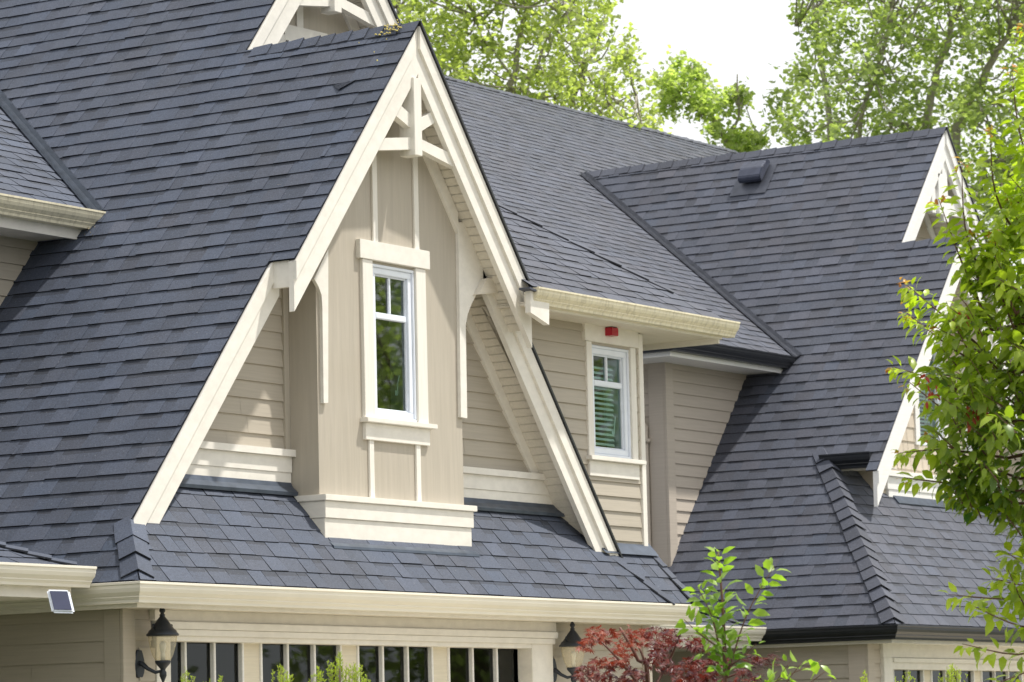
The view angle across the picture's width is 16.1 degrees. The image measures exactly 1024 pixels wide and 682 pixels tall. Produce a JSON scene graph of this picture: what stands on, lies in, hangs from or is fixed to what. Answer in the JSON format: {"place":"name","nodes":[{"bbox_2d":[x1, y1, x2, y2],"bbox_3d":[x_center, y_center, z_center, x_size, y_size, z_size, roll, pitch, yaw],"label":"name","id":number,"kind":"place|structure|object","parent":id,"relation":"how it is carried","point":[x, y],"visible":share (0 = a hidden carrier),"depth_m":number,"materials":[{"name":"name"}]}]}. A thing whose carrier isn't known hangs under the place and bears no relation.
{"place":"outdoors","nodes":[
{"label":"outdoors","id":0,"kind":"place"},
{"bbox_2d":[180,667,195,681],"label":"thuja shrub","id":1,"kind":"object","parent":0,"point":[185,678],"visible":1,"depth_m":18.90,"materials":[{"name":"green plant"}]},
{"bbox_2d":[272,665,289,681],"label":"thuja shrub","id":2,"kind":"object","parent":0,"point":[280,677],"visible":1,"depth_m":18.91,"materials":[{"name":"green plant"}]},
{"bbox_2d":[309,666,326,681],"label":"thuja shrub","id":3,"kind":"object","parent":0,"point":[321,678],"visible":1,"depth_m":18.93,"materials":[{"name":"green plant"}]},
{"bbox_2d":[317,651,354,681],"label":"thuja shrub","id":4,"kind":"object","parent":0,"point":[338,671],"visible":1,"depth_m":19.01,"materials":[{"name":"green plant"}]},
{"bbox_2d":[342,663,370,681],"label":"thuja shrub","id":5,"kind":"object","parent":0,"point":[355,673],"visible":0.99,"depth_m":18.98,"materials":[{"name":"green plant"}]},
{"bbox_2d":[0,0,739,681],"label":"gabled house","id":6,"kind":"structure","parent":0,"point":[312,356],"depth_m":27.14,"materials":[{"name":"wood"}]},
{"bbox_2d":[47,590,74,613],"bbox_3d":[-2.886,1.659,22.962,0.143,0.158,0.248,2,-7,-25],"label":"solar light","id":7,"kind":"object","parent":6,"relation":"attached to","point":[60,601],"visible":1,"depth_m":22.89,"materials":[{"name":"blue plastic"}]},
{"bbox_2d":[135,608,178,681],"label":"wall lantern","id":8,"kind":"object","parent":6,"relation":"attached to","point":[162,626],"depth_m":24.31,"materials":[{"name":"black metal"}]},
{"bbox_2d":[170,642,517,681],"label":"garage door","id":9,"kind":"structure","parent":6,"relation":"in","point":[236,662],"depth_m":27.76,"materials":[{"name":"paint"}]},
{"bbox_2d":[356,239,437,445],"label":"window","id":10,"kind":"structure","parent":6,"relation":"in","point":[394,366],"depth_m":27.35,"materials":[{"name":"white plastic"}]},
{"bbox_2d":[553,622,581,681],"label":"wall lantern","id":11,"kind":"object","parent":6,"relation":"attached to","point":[572,638],"depth_m":28.67,"materials":[{"name":"black metal"}]},
{"bbox_2d":[605,326,617,336],"bbox_3d":[0.807,-0.085,29.820,0.105,0.090,0.110,-6,-8,33],"label":"alarm strobe","id":12,"kind":"object","parent":6,"relation":"attached to","point":[611,331],"visible":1,"depth_m":29.77,"materials":[{"name":"red plastic"}]},
{"bbox_2d":[582,324,646,479],"bbox_3d":[0.773,0.513,29.867,0.240,1.250,0.875,-6,-8,33],"label":"window","id":13,"kind":"structure","parent":6,"relation":"in","point":[618,459],"depth_m":29.94,"materials":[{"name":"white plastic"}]},
{"bbox_2d":[391,0,677,133],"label":"cottonwood tree","id":14,"kind":"object","parent":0,"point":[558,72],"visible":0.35,"depth_m":51.45,"materials":[{"name":"green plant"}]},
{"bbox_2d":[571,624,782,681],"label":"japanese maple","id":15,"kind":"object","parent":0,"point":[693,670],"visible":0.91,"depth_m":19.84,"materials":[{"name":"red plant"}]},
{"bbox_2d":[641,44,776,152],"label":"cottonwood tree","id":16,"kind":"object","parent":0,"point":[704,102],"visible":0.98,"depth_m":54.73,"materials":[{"name":"green plant"}]},
{"bbox_2d":[395,0,1023,338],"label":"sky","id":17,"kind":"structure","parent":0,"point":[740,37],"materials":[{"name":"white"}]},
{"bbox_2d":[674,546,789,681],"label":"cherry sapling","id":18,"kind":"object","parent":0,"point":[721,632],"visible":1,"depth_m":18.39,"materials":[{"name":"green plant"}]},
{"bbox_2d":[444,75,1023,681],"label":"gabled house","id":19,"kind":"structure","parent":0,"point":[784,423],"depth_m":39.41,"materials":[{"name":"grey"}]},
{"bbox_2d":[729,159,776,196],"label":"roof vent","id":20,"kind":"object","parent":19,"relation":"on","point":[754,177],"visible":1,"depth_m":42.45,"materials":[{"name":"metal"}]},
{"bbox_2d":[913,337,948,447],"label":"window","id":21,"kind":"structure","parent":19,"relation":"in","point":[918,422],"depth_m":40.02,"materials":[{"name":"white plastic"}]},
{"bbox_2d":[893,658,1023,681],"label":"garage door","id":22,"kind":"structure","parent":19,"relation":"in","point":[919,675],"depth_m":39.73,"materials":[{"name":"paint"}]},
{"bbox_2d":[959,350,976,450],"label":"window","id":23,"kind":"structure","parent":19,"relation":"in","point":[962,350],"depth_m":40.58,"materials":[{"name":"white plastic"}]},
{"bbox_2d":[756,650,835,681],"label":"cherry sapling","id":24,"kind":"object","parent":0,"point":[815,666],"visible":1,"depth_m":17.95,"materials":[{"name":"green plant"}]},
{"bbox_2d":[859,671,867,681],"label":"thuja shrub","id":25,"kind":"object","parent":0,"point":[866,678],"visible":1,"depth_m":21.50,"materials":[{"name":"green plant"}]},
{"bbox_2d":[755,0,1023,265],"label":"cottonwood tree","id":26,"kind":"object","parent":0,"point":[970,112],"visible":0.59,"depth_m":54.36,"materials":[{"name":"green plant"}]},
{"bbox_2d":[894,671,915,681],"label":"thuja shrub","id":27,"kind":"object","parent":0,"point":[909,673],"visible":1,"depth_m":21.48,"materials":[{"name":"green plant"}]},
{"bbox_2d":[938,664,967,681],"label":"thuja shrub","id":28,"kind":"object","parent":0,"point":[950,679],"visible":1,"depth_m":21.43,"materials":[{"name":"green plant"}]},
{"bbox_2d":[885,23,1023,681],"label":"cherry tree","id":29,"kind":"object","parent":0,"point":[979,487],"visible":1,"depth_m":19.44,"materials":[{"name":"green plant"}]}
]}

